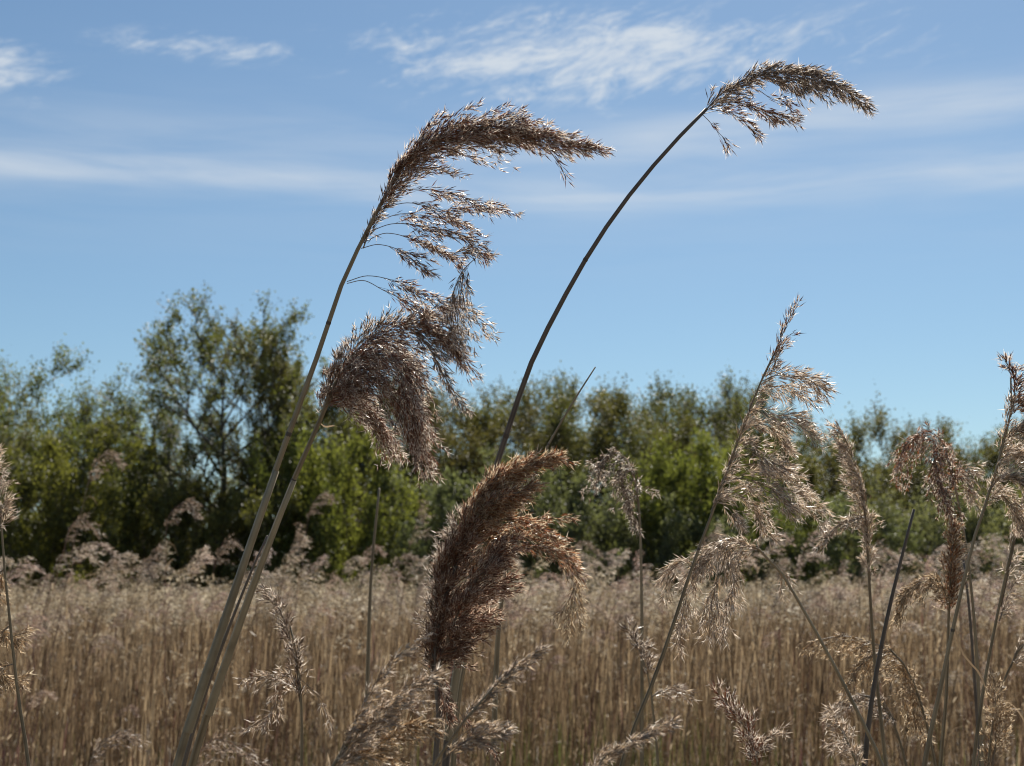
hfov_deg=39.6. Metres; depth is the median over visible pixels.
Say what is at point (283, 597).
reed
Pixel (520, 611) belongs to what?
reed
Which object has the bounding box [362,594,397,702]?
reed
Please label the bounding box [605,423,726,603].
willow shrub
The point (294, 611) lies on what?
reed
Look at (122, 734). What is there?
reed
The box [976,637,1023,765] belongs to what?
reed
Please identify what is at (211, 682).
reed
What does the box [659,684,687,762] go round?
reed
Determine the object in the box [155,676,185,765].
reed
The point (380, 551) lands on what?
reed
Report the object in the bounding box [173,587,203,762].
reed
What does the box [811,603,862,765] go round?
reed
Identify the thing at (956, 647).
reed
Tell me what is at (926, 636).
reed
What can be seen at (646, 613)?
reed
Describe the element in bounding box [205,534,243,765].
reed
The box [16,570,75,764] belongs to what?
reed
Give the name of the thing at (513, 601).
reed
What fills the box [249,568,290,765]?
reed
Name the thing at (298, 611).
reed
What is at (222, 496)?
willow shrub
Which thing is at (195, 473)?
tree
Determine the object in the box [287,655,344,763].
reed
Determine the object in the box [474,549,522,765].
reed
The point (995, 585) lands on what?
reed
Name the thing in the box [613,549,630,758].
reed
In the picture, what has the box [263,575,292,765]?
reed
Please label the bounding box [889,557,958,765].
reed
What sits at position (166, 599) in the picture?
reed
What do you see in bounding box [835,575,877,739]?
reed
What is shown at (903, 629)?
reed
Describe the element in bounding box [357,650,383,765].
reed
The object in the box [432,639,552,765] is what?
reed
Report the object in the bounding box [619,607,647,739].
reed
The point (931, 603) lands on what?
reed
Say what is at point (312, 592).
reed
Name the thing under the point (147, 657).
reed
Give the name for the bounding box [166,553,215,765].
reed
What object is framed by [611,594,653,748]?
reed
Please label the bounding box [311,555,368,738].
reed
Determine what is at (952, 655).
reed
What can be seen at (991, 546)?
reed
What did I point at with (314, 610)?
reed
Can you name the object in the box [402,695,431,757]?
reed
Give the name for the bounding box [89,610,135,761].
reed
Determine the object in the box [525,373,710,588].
tree
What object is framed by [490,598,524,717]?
reed
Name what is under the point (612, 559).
reed
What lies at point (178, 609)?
reed
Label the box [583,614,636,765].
reed
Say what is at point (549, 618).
reed
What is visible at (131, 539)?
willow shrub
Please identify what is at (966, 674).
reed
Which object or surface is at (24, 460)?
tree
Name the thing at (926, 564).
reed
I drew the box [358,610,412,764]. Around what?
reed
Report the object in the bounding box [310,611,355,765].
reed
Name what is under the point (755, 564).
reed
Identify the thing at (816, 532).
reed
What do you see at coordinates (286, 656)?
reed
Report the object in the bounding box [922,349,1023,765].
reed
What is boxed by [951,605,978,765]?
reed
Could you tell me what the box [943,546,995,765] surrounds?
reed
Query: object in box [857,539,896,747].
reed
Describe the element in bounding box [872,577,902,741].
reed
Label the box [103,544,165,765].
reed
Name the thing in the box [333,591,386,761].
reed
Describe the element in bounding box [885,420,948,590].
tree
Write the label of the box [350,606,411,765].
reed
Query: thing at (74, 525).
reed
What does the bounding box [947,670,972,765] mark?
reed
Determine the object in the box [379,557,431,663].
reed
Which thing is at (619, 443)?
tree
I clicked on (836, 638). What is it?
reed
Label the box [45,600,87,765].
reed
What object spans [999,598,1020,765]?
reed
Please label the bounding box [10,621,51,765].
reed
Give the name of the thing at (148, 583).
reed
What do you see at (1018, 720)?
reed
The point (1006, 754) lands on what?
reed
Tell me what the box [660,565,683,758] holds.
reed
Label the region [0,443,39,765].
reed
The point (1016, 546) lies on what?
reed
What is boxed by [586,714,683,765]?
reed
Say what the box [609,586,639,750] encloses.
reed
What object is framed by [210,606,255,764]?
reed
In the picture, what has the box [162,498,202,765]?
reed
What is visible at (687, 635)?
reed
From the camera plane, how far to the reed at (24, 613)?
7.35 m
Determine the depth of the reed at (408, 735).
8.14 m
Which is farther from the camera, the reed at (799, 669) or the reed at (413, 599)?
the reed at (799, 669)
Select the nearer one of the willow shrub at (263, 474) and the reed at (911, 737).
the reed at (911, 737)
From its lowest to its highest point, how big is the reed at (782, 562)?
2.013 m
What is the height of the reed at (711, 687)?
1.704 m
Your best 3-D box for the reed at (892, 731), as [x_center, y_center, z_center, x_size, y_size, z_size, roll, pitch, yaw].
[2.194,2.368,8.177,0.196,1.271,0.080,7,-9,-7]
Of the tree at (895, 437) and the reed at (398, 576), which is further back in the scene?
the tree at (895, 437)
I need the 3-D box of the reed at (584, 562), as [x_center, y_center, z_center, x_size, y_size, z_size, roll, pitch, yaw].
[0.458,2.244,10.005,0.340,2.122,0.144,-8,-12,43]
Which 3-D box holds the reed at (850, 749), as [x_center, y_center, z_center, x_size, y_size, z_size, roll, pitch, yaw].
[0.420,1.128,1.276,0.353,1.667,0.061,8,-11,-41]
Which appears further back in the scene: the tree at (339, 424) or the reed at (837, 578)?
the tree at (339, 424)
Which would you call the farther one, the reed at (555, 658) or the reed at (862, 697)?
the reed at (555, 658)
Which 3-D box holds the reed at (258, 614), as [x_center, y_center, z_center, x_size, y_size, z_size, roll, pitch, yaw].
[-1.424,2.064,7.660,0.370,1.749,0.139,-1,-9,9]
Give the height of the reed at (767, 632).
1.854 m
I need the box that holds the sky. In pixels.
[0,0,1023,594]
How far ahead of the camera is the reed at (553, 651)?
7.92 m
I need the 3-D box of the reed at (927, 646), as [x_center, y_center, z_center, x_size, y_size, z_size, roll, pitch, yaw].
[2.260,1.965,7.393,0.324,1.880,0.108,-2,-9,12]
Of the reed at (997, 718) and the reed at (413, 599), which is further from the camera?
the reed at (413, 599)
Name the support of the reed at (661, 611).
on the ground
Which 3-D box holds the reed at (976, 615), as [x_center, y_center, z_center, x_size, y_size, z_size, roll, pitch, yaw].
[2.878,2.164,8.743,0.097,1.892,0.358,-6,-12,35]
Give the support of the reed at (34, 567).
on the ground
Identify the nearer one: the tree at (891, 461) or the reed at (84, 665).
the reed at (84, 665)
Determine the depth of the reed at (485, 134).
1.38 m
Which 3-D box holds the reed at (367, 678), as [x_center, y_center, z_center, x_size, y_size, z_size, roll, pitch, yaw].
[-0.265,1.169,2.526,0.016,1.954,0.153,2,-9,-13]
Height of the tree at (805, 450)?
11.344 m
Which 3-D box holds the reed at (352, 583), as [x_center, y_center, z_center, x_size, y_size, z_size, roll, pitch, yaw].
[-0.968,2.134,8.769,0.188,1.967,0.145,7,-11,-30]
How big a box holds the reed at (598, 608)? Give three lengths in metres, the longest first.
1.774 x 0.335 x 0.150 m
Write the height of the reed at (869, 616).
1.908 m
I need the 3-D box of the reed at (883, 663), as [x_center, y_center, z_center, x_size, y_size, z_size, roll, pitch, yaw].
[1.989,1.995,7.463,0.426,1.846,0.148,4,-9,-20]
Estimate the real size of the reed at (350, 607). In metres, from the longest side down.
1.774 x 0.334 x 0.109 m
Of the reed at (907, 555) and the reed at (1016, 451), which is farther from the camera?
the reed at (907, 555)
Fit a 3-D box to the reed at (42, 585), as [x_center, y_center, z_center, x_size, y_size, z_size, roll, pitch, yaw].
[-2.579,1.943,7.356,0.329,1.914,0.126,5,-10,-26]
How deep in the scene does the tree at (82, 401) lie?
52.84 m
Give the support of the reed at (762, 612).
on the ground
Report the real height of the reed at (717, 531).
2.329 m
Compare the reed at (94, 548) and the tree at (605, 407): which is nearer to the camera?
the reed at (94, 548)
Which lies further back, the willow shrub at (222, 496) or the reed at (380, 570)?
the willow shrub at (222, 496)
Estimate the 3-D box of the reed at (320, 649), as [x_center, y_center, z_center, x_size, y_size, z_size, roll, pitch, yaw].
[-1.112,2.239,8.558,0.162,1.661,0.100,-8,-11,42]
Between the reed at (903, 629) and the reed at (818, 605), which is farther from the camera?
the reed at (818, 605)
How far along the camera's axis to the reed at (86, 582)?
6.90 m
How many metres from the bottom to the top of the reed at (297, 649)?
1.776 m
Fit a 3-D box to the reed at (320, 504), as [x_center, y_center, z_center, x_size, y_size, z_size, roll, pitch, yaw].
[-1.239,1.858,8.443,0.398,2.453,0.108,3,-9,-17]
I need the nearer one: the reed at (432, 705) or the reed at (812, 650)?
the reed at (432, 705)
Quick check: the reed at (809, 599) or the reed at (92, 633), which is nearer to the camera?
the reed at (809, 599)
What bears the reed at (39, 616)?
on the ground
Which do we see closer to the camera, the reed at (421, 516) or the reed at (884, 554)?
the reed at (421, 516)
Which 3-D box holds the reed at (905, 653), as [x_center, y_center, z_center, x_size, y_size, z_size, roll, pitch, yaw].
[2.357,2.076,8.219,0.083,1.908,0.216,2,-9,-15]
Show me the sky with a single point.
(149, 148)
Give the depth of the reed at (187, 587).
7.76 m
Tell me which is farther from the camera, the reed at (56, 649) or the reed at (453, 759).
the reed at (56, 649)
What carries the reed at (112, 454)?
on the ground
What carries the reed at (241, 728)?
on the ground
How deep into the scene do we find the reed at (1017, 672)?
8.72 m
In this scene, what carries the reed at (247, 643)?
on the ground
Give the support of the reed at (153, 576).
on the ground
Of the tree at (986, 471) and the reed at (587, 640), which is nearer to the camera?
the reed at (587, 640)
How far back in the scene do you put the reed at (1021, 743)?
6.93 m
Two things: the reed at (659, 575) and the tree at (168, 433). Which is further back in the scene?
the tree at (168, 433)
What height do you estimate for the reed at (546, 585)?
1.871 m
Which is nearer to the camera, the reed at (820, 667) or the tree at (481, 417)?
the reed at (820, 667)
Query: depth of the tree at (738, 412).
52.55 m
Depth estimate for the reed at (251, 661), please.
8.01 m
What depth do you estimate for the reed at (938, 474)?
1.90 m
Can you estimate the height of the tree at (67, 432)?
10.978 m
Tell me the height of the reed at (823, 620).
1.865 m
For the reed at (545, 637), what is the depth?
7.59 m
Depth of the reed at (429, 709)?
8.32 m
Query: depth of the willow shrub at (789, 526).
44.09 m
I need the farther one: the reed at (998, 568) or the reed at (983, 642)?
the reed at (983, 642)
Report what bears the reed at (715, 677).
on the ground
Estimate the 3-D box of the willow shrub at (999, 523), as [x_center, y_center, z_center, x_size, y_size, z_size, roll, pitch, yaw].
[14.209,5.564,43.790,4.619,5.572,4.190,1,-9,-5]
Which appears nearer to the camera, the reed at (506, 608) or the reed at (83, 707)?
the reed at (506, 608)
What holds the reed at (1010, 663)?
on the ground
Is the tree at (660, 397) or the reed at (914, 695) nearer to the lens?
the reed at (914, 695)
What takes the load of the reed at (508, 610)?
on the ground
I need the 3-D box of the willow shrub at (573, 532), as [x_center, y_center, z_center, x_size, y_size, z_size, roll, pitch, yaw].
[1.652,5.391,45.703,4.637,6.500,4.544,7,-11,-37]
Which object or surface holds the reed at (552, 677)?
on the ground
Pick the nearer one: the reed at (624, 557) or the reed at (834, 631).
the reed at (834, 631)
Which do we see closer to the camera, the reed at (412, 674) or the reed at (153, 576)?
the reed at (153, 576)
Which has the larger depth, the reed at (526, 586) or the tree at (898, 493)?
the tree at (898, 493)
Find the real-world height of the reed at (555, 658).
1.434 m
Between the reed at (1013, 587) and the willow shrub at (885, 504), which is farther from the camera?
the willow shrub at (885, 504)
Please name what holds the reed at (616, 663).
on the ground
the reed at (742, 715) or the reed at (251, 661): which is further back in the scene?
the reed at (251, 661)
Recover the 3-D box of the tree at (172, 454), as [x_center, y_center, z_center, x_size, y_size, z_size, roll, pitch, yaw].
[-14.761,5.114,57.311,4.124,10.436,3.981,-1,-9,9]
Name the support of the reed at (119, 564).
on the ground
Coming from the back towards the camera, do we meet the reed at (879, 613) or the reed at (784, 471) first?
the reed at (879, 613)
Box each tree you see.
[0,333,151,591]
[0,366,51,584]
[0,387,47,570]
[0,417,118,603]
[31,423,215,594]
[33,375,154,626]
[80,280,364,586]
[101,392,200,590]
[131,452,273,594]
[190,308,368,570]
[214,426,378,585]
[227,368,447,587]
[238,356,372,581]
[282,365,484,608]
[339,415,470,574]
[348,345,539,576]
[392,378,587,577]
[410,391,597,628]
[438,360,617,583]
[453,370,657,596]
[505,403,663,505]
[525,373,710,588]
[571,371,792,592]
[628,399,824,569]
[630,370,818,580]
[705,359,805,573]
[706,410,874,588]
[720,381,928,589]
[795,414,966,577]
[799,379,983,593]
[867,436,1023,580]
[869,439,1017,605]
[877,412,1023,582]
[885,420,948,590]
[904,423,1021,578]
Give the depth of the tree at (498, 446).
70.61 m
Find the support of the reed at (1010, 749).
on the ground
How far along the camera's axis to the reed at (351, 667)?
7.89 m
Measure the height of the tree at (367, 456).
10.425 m
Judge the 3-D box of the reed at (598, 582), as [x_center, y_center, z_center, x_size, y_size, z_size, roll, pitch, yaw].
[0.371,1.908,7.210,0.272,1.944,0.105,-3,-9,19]
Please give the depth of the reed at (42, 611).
7.26 m
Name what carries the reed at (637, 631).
on the ground
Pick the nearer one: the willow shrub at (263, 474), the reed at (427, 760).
the reed at (427, 760)
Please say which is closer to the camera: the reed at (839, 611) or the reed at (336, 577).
the reed at (839, 611)
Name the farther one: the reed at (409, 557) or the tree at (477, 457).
the tree at (477, 457)
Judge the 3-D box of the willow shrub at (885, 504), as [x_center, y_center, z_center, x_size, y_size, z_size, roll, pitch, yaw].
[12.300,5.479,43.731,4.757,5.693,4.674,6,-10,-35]
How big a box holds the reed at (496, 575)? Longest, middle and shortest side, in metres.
2.104 x 0.502 x 0.136 m
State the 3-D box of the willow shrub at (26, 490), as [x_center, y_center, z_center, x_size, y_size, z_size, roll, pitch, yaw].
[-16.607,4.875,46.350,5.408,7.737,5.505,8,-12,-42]
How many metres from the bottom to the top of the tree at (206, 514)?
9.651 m
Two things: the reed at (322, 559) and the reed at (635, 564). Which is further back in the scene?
the reed at (322, 559)
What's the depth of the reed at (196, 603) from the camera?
7.93 m
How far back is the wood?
81.56 m
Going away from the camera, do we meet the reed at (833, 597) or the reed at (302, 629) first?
the reed at (833, 597)
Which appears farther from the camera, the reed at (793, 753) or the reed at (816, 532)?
the reed at (793, 753)
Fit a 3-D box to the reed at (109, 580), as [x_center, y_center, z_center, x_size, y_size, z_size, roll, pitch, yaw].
[-2.662,2.129,8.685,0.209,1.990,0.602,-5,-13,28]
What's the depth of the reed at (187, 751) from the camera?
1.46 m
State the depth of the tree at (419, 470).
71.20 m
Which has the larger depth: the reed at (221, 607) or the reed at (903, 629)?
the reed at (221, 607)
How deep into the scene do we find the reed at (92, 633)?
8.77 m
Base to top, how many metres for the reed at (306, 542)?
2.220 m
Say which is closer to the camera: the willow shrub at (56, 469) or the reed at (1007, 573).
the reed at (1007, 573)
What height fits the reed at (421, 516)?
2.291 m
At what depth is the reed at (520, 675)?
8.03 m
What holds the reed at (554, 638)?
on the ground
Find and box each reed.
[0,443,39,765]
[0,557,19,566]
[0,558,45,615]
[0,573,52,751]
[0,621,66,742]
[2,541,105,765]
[2,605,32,701]
[3,610,39,741]
[4,608,75,765]
[8,513,106,765]
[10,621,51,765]
[11,689,57,764]
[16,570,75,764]
[17,609,50,765]
[18,542,121,765]
[22,608,64,761]
[25,579,97,765]
[25,621,49,765]
[32,449,126,765]
[36,571,128,763]
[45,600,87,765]
[51,629,120,765]
[60,551,141,765]
[62,558,127,765]
[66,585,121,743]
[68,636,123,765]
[69,590,127,764]
[75,563,174,761]
[75,635,123,765]
[80,645,116,761]
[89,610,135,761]
[89,728,150,765]
[100,564,161,765]
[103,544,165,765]
[111,705,137,757]
[117,604,157,765]
[120,557,158,765]
[122,608,171,764]
[128,583,196,764]
[131,540,174,765]
[137,583,173,758]
[149,544,213,765]
[152,610,189,762]
[154,598,180,761]
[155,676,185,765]
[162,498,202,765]
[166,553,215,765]
[170,598,224,765]
[171,591,228,765]
[173,98,614,765]
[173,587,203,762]
[181,535,267,765]
[181,601,203,730]
[188,294,503,765]
[188,568,270,723]
[197,727,269,765]
[204,602,241,763]
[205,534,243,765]
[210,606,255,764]
[219,604,282,765]
[235,547,275,765]
[235,570,333,765]
[235,587,295,765]
[238,593,296,754]
[246,587,281,760]
[248,610,297,764]
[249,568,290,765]
[251,610,309,764]
[257,554,329,759]
[259,522,309,765]
[262,615,316,765]
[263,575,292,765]
[265,651,291,765]
[265,651,312,765]
[266,535,309,750]
[267,603,335,755]
[271,492,337,765]
[271,590,353,744]
[272,600,321,764]
[274,564,316,765]
[281,592,336,758]
[284,579,318,765]
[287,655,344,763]
[292,606,357,764]
[310,565,402,762]
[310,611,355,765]
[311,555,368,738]
[316,570,341,748]
[319,615,341,755]
[323,665,359,764]
[327,632,451,765]
[330,545,386,749]
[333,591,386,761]
[342,569,372,738]
[347,552,422,761]
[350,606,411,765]
[357,590,382,764]
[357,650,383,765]
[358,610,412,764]
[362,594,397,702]
[364,488,379,765]
[369,571,404,741]
[369,586,405,765]
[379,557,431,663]
[382,499,434,765]
[387,567,428,756]
[400,583,426,765]
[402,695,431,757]
[403,590,431,765]
[407,598,456,759]
[408,445,592,765]
[410,610,429,765]
[414,580,450,765]
[415,550,479,764]
[418,606,427,756]
[421,591,454,756]
[423,558,524,763]
[423,601,497,765]
[425,606,494,765]
[427,628,432,764]
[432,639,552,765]
[442,57,878,765]
[450,594,513,754]
[450,644,469,765]
[457,577,499,765]
[463,612,526,765]
[472,596,520,765]
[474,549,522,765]
[474,584,540,765]
[483,581,559,765]
[490,367,595,765]
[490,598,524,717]
[499,607,512,748]
[502,572,569,765]
[506,602,545,750]
[507,603,535,765]
[515,621,554,764]
[515,659,539,752]
[517,670,526,764]
[526,613,588,765]
[527,655,564,765]
[529,614,562,765]
[540,539,604,765]
[541,592,579,752]
[545,571,586,765]
[545,602,612,764]
[545,626,603,765]
[552,582,590,763]
[559,551,590,747]
[562,630,613,765]
[566,568,606,764]
[566,596,607,747]
[569,582,621,760]
[573,612,630,764]
[574,556,604,764]
[578,580,630,764]
[581,446,660,765]
[582,576,630,765]
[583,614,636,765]
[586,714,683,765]
[587,548,620,764]
[595,601,651,755]
[599,592,651,749]
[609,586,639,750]
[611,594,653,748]
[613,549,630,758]
[616,550,648,765]
[617,564,656,765]
[619,295,840,765]
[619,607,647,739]
[620,616,699,765]
[629,589,665,764]
[632,567,681,765]
[633,584,666,709]
[636,601,666,724]
[637,606,674,765]
[652,533,883,765]
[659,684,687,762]
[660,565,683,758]
[663,563,693,764]
[667,532,726,764]
[672,559,717,755]
[681,547,762,765]
[684,523,725,742]
[699,595,729,765]
[703,585,740,764]
[706,679,791,765]
[710,617,732,765]
[711,590,729,765]
[728,607,775,764]
[730,532,795,765]
[743,631,783,765]
[752,553,829,765]
[752,588,784,764]
[754,558,790,765]
[754,579,800,765]
[759,553,794,757]
[759,601,812,753]
[769,519,836,763]
[777,590,823,765]
[786,590,819,765]
[786,596,827,761]
[792,585,854,765]
[795,631,937,765]
[799,574,853,765]
[799,588,845,765]
[803,601,835,760]
[809,599,835,765]
[811,418,887,765]
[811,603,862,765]
[813,605,838,765]
[815,584,843,744]
[818,703,867,765]
[820,559,854,765]
[822,582,847,758]
[828,581,855,765]
[828,690,906,765]
[834,588,861,743]
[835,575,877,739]
[841,612,889,755]
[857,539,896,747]
[859,597,897,764]
[860,592,914,765]
[862,509,914,765]
[863,573,888,742]
[867,584,895,763]
[869,619,919,744]
[872,548,911,723]
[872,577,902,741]
[874,582,905,765]
[879,548,923,765]
[883,421,994,765]
[888,515,973,765]
[888,694,908,762]
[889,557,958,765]
[901,579,918,765]
[902,555,936,763]
[903,533,1010,765]
[903,732,934,763]
[907,545,953,765]
[914,600,954,765]
[917,596,956,764]
[918,571,1006,761]
[920,579,969,765]
[920,590,945,717]
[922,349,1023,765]
[932,547,950,765]
[933,605,960,697]
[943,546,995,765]
[944,607,997,765]
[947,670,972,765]
[950,621,972,744]
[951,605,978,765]
[951,614,988,765]
[952,677,971,761]
[959,580,1020,765]
[960,595,980,765]
[960,603,991,756]
[961,582,993,760]
[962,560,980,765]
[962,634,993,740]
[966,661,995,765]
[971,598,1021,726]
[972,484,1023,765]
[972,546,991,761]
[974,581,985,713]
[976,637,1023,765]
[977,669,1019,765]
[983,559,1023,734]
[984,557,1011,765]
[986,608,1023,757]
[990,534,1014,765]
[990,612,1022,763]
[997,545,1023,765]
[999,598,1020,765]
[1005,700,1023,765]
[1006,671,1023,756]
[1014,663,1023,765]
[1017,689,1023,765]
[1018,602,1023,764]
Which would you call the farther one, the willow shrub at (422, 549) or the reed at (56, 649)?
the willow shrub at (422, 549)
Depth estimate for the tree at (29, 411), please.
72.50 m
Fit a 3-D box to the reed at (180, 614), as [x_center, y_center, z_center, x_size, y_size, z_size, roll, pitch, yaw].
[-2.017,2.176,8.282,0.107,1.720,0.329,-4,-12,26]
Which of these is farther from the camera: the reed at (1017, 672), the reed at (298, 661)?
the reed at (1017, 672)
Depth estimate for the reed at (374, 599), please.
8.14 m
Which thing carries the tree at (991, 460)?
on the ground
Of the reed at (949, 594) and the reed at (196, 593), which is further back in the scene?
the reed at (196, 593)
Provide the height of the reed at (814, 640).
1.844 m
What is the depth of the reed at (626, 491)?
2.30 m
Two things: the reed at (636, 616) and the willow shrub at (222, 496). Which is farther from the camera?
the willow shrub at (222, 496)
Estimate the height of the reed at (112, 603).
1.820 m
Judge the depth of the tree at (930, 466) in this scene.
69.22 m
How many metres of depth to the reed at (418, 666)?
7.78 m
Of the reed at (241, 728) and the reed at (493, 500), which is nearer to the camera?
the reed at (493, 500)
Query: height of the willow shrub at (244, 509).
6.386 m
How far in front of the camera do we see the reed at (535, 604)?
8.83 m
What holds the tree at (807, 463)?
on the ground
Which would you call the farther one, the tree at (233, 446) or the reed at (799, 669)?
the tree at (233, 446)
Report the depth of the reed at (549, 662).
8.14 m
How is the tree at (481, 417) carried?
on the ground
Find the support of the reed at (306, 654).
on the ground
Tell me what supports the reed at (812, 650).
on the ground
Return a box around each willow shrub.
[0,402,164,601]
[0,428,92,610]
[45,452,221,611]
[137,462,266,604]
[186,457,325,607]
[238,423,354,605]
[270,416,436,605]
[362,449,498,595]
[429,443,577,619]
[509,450,629,641]
[550,465,687,597]
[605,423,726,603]
[648,486,771,617]
[672,416,789,593]
[695,480,873,627]
[777,486,931,605]
[843,466,992,594]
[901,481,1023,628]
[974,482,1023,618]
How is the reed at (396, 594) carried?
on the ground
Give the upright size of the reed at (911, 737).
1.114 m
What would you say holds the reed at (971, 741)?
on the ground
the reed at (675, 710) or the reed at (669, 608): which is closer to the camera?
the reed at (675, 710)
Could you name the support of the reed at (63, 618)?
on the ground
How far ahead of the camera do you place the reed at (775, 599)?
7.09 m
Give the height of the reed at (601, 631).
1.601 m
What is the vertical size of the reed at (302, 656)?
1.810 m
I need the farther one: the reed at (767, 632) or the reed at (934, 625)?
the reed at (767, 632)
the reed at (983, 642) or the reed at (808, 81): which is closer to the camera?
the reed at (808, 81)
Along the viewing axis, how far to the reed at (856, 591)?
7.87 m
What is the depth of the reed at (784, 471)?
1.36 m
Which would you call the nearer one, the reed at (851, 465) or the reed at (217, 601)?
the reed at (851, 465)
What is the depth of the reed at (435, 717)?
7.49 m
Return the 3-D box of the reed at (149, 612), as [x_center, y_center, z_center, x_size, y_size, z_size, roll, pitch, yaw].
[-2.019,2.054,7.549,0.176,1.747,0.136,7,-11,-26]
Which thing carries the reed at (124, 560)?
on the ground
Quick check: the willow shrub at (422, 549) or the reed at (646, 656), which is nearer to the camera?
the reed at (646, 656)
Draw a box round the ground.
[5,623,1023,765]
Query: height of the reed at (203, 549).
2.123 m
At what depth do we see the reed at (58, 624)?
6.80 m
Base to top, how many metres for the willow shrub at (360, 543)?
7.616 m
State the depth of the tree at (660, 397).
59.02 m
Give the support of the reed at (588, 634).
on the ground
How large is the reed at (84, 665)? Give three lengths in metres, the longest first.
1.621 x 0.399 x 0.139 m
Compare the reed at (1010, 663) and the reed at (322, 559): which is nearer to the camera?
the reed at (1010, 663)
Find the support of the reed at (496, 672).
on the ground
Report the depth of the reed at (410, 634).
8.01 m
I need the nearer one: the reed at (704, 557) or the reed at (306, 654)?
the reed at (704, 557)
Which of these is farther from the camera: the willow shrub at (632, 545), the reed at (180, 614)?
the willow shrub at (632, 545)
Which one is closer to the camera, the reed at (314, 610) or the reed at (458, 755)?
the reed at (458, 755)
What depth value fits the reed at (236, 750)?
3.02 m
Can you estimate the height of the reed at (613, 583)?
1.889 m
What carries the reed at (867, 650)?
on the ground
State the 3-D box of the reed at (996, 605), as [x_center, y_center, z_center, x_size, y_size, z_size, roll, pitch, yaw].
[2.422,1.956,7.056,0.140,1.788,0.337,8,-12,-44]
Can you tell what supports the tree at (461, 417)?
on the ground
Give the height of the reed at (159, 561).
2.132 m
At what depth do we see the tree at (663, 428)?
70.71 m
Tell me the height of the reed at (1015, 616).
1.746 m
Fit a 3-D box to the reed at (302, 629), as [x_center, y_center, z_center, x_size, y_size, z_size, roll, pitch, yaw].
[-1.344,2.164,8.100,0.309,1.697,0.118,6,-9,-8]
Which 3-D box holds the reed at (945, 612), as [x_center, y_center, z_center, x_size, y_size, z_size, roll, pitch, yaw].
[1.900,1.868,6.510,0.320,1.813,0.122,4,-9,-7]
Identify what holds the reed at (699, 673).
on the ground
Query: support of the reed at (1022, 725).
on the ground
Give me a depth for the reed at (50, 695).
6.38 m
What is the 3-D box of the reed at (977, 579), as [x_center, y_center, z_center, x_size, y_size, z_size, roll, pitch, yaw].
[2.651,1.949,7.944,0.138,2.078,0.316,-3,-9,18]
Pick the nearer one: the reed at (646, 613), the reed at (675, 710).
the reed at (675, 710)
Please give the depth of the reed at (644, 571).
7.39 m
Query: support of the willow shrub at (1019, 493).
on the ground
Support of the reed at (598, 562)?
on the ground
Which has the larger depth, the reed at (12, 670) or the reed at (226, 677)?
the reed at (12, 670)
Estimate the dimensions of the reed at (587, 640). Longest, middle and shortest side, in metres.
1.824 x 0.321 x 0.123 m
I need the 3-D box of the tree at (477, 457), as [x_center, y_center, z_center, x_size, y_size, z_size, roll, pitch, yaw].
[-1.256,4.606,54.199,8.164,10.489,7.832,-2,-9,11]
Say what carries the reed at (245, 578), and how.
on the ground
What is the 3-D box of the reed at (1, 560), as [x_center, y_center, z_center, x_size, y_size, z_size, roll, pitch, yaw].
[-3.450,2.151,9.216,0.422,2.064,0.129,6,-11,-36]
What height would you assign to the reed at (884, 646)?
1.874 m
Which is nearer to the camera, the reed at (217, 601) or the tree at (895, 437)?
the reed at (217, 601)
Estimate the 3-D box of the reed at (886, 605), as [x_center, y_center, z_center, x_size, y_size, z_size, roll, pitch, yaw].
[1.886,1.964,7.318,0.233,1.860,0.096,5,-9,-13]
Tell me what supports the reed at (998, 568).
on the ground
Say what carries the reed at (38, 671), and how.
on the ground
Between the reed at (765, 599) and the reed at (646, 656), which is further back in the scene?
the reed at (765, 599)
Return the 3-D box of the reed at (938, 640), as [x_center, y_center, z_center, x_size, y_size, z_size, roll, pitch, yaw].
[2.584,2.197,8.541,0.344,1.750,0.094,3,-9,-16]
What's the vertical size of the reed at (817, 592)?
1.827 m
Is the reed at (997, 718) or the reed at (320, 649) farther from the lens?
the reed at (320, 649)
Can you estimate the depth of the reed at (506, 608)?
7.28 m
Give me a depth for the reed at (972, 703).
6.42 m
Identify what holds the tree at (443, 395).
on the ground
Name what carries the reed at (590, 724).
on the ground
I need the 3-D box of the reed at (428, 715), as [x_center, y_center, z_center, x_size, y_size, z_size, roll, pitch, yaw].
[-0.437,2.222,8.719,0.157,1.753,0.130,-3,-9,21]
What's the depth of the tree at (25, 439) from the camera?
52.58 m
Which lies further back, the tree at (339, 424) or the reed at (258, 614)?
the tree at (339, 424)
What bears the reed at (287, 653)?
on the ground
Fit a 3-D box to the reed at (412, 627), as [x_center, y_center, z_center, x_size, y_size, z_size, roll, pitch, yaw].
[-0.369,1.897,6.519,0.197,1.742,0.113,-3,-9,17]
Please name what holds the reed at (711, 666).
on the ground
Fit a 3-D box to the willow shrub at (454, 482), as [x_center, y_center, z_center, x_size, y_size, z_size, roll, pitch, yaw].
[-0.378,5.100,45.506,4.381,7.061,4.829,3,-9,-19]
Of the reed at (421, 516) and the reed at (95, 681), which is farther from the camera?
the reed at (95, 681)

